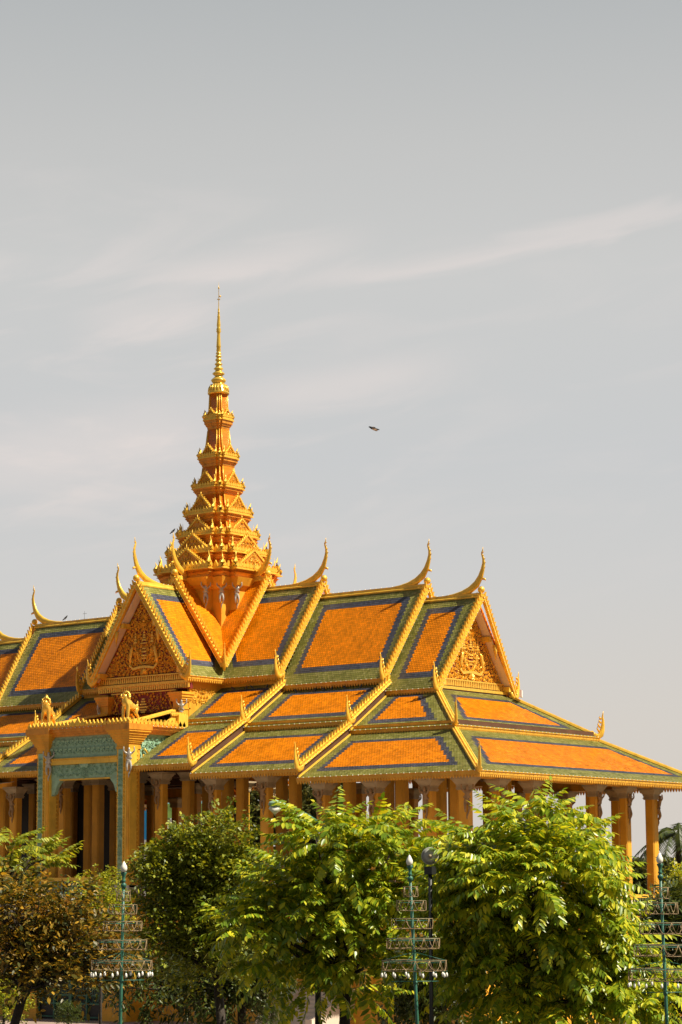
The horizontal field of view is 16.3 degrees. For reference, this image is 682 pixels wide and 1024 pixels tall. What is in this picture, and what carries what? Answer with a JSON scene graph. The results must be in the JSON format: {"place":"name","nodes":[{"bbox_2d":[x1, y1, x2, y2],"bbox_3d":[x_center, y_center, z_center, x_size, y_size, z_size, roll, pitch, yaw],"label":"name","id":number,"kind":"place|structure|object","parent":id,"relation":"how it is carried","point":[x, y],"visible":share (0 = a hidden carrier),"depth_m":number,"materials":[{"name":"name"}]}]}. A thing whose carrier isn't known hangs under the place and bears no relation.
{"place":"outdoors","nodes":[
{"label":"outdoors","id":0,"kind":"place"},
{"bbox_2d":[0,826,84,897],"bbox_3d":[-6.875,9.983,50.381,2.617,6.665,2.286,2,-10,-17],"label":"leafy branch tree","id":1,"kind":"object","parent":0,"point":[47,847],"visible":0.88,"depth_m":50.59,"materials":[{"name":"green plant"}]},
{"bbox_2d":[0,845,153,1023],"bbox_3d":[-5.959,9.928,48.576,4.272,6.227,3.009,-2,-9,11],"label":"half bare tree","id":2,"kind":"object","parent":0,"point":[31,960],"visible":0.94,"depth_m":48.40,"materials":[{"name":"brown plant"}]},
{"bbox_2d":[90,861,152,1023],"bbox_3d":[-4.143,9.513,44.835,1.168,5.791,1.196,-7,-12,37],"label":"lamp post","id":3,"kind":"object","parent":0,"point":[122,941],"visible":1,"depth_m":44.97,"materials":[{"name":"green metal"}]},
{"bbox_2d":[144,810,146,839],"bbox_3d":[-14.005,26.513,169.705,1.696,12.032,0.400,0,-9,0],"label":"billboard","id":4,"kind":"object","parent":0,"point":[145,813],"visible":0.06,"depth_m":170.18},
{"bbox_2d":[0,1015,598,1023],"bbox_3d":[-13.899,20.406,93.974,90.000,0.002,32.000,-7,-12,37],"label":"pavement","id":5,"kind":"structure","parent":0,"point":[43,1021],"depth_m":98.07,"materials":[{"name":"grey concrete"}]},
{"bbox_2d":[53,999,84,1023],"bbox_3d":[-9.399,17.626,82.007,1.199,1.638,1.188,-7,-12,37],"label":"topiary","id":6,"kind":"object","parent":5,"relation":"on","point":[67,1012],"visible":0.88,"depth_m":81.89,"materials":[{"name":"green plant"}]},
{"bbox_2d":[92,936,300,1023],"bbox_3d":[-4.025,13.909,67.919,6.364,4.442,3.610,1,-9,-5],"label":"shade tree","id":7,"kind":"object","parent":5,"relation":"on","point":[230,996],"visible":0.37,"depth_m":67.38,"materials":[{"name":"green plant"}]},
{"bbox_2d":[255,992,282,1023],"bbox_3d":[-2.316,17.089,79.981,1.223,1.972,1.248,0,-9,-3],"label":"topiary","id":8,"kind":"object","parent":5,"relation":"on","point":[269,1019],"visible":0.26,"depth_m":79.84,"materials":[{"name":"green plant"}]},
{"bbox_2d":[372,918,486,1023],"bbox_3d":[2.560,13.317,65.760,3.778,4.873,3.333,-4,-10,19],"label":"drooping tree","id":9,"kind":"object","parent":5,"relation":"on","point":[403,1009],"visible":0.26,"depth_m":65.31,"materials":[{"name":"green plant"}]},
{"bbox_2d":[626,857,681,1023],"bbox_3d":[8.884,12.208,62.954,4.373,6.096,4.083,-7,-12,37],"label":"dark tree","id":10,"kind":"object","parent":5,"relation":"on","point":[676,897],"visible":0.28,"depth_m":62.13,"materials":[{"name":"green plant"}]},
{"bbox_2d":[649,858,681,939],"bbox_3d":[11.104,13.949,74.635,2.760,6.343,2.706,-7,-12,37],"label":"green tree","id":11,"kind":"object","parent":5,"relation":"on","point":[678,870],"visible":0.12,"depth_m":74.81,"materials":[{"name":"green plant"}]},
{"bbox_2d":[0,0,681,896],"label":"sky","id":12,"kind":"structure","parent":0,"point":[451,230],"materials":[{"name":"grey"}]},
{"bbox_2d":[381,855,447,1023],"bbox_3d":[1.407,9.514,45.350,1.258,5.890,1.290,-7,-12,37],"label":"lamp post","id":13,"kind":"object","parent":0,"point":[409,863],"visible":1,"depth_m":45.47,"materials":[{"name":"green metal"}]},
{"label":"ground","id":14,"kind":"structure","parent":0,"visible":0},
{"bbox_2d":[0,978,35,1023],"bbox_3d":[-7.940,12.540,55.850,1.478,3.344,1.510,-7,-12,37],"label":"bush","id":15,"kind":"object","parent":14,"relation":"on","point":[4,1008],"visible":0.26,"depth_m":55.86,"materials":[{"name":"green plant"}]},
{"bbox_2d":[65,863,135,1023],"bbox_3d":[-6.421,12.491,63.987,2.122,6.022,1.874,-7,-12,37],"label":"young tree","id":16,"kind":"object","parent":14,"relation":"on","point":[109,898],"visible":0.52,"depth_m":64.09,"materials":[{"name":"green plant"}]},
{"bbox_2d":[167,801,201,852],"bbox_3d":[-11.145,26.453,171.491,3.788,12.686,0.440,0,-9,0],"label":"billboard","id":17,"kind":"object","parent":14,"relation":"on","point":[169,813],"visible":0.07,"depth_m":172.05,"materials":[{"name":"green plant"}]},
{"bbox_2d":[117,796,273,1023],"bbox_3d":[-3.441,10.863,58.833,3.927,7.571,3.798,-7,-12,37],"label":"tree","id":18,"kind":"object","parent":14,"relation":"on","point":[204,861],"visible":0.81,"depth_m":58.44,"materials":[{"name":"green plant"}]},
{"bbox_2d":[234,790,288,862],"bbox_3d":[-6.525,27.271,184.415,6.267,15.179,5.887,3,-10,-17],"label":"background tree","id":19,"kind":"object","parent":14,"relation":"on","point":[254,799],"visible":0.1,"depth_m":183.27,"materials":[{"name":"green plant"}]},
{"bbox_2d":[268,800,320,1023],"bbox_3d":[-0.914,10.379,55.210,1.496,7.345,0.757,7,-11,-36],"label":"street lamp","id":20,"kind":"object","parent":14,"relation":"on","point":[274,809],"visible":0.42,"depth_m":55.49,"materials":[{"name":"metal"}]},
{"bbox_2d":[288,782,318,853],"bbox_3d":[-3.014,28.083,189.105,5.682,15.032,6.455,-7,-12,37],"label":"background tree","id":21,"kind":"object","parent":14,"relation":"on","point":[307,796],"visible":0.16,"depth_m":188.45,"materials":[{"name":"green plant"}]},
{"bbox_2d":[189,786,454,1023],"bbox_3d":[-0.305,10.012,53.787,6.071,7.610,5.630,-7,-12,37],"label":"broadleaf tree","id":22,"kind":"object","parent":14,"relation":"on","point":[336,895],"visible":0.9,"depth_m":53.29,"materials":[{"name":"green plant"}]},
{"bbox_2d":[311,783,342,841],"bbox_3d":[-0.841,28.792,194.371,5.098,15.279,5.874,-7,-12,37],"label":"background tree","id":23,"kind":"object","parent":14,"relation":"on","point":[341,784],"visible":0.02,"depth_m":194.27,"materials":[{"name":"green plant"}]},
{"bbox_2d":[0,287,681,1023],"bbox_3d":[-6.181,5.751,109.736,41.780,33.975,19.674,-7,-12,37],"label":"pavilion","id":24,"kind":"structure","parent":14,"relation":"on","point":[436,711],"depth_m":103.08,"materials":[{"name":"orange tile"}]},
{"bbox_2d":[41,694,55,724],"bbox_3d":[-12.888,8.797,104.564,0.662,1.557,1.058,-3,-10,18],"label":"lion statue","id":25,"kind":"object","parent":24,"relation":"on","point":[47,713],"visible":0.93,"depth_m":104.33,"materials":[{"name":"gold metal"}]},
{"bbox_2d":[118,691,138,720],"bbox_3d":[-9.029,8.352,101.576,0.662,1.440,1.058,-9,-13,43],"label":"lion statue","id":26,"kind":"object","parent":24,"relation":"on","point":[129,707],"visible":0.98,"depth_m":101.42,"materials":[{"name":"gold metal"}]},
{"bbox_2d":[421,847,438,1023],"bbox_3d":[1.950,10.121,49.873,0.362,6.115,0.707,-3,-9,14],"label":"lamp post","id":27,"kind":"object","parent":14,"relation":"on","point":[427,855],"visible":0.98,"depth_m":49.97,"materials":[{"name":"metal"}]},
{"bbox_2d":[390,776,681,1023],"bbox_3d":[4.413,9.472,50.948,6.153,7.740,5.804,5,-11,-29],"label":"broadleaf tree","id":28,"kind":"object","parent":14,"relation":"on","point":[521,914],"visible":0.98,"depth_m":50.12,"materials":[{"name":"green plant"}]},
{"bbox_2d":[632,857,646,901],"bbox_3d":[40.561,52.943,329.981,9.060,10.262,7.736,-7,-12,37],"label":"background tree","id":29,"kind":"object","parent":14,"relation":"on","point":[642,870],"visible":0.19,"depth_m":327.77,"materials":[{"name":"green plant"}]},
{"bbox_2d":[628,853,681,1023],"bbox_3d":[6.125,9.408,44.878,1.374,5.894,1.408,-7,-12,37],"label":"lamp post","id":30,"kind":"object","parent":14,"relation":"on","point":[663,945],"visible":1,"depth_m":44.97,"materials":[{"name":"green metal"}]},
{"bbox_2d":[632,823,681,869],"bbox_3d":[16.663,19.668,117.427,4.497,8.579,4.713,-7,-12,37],"label":"palm tree","id":31,"kind":"object","parent":14,"relation":"on","point":[668,834],"visible":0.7,"depth_m":117.36,"materials":[{"name":"green plant"}]},
{"bbox_2d":[643,855,676,896],"bbox_3d":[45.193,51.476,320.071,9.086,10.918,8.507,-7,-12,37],"label":"background tree","id":32,"kind":"object","parent":14,"relation":"on","point":[665,866],"visible":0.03,"depth_m":319.03,"materials":[{"name":"green plant"}]}
]}

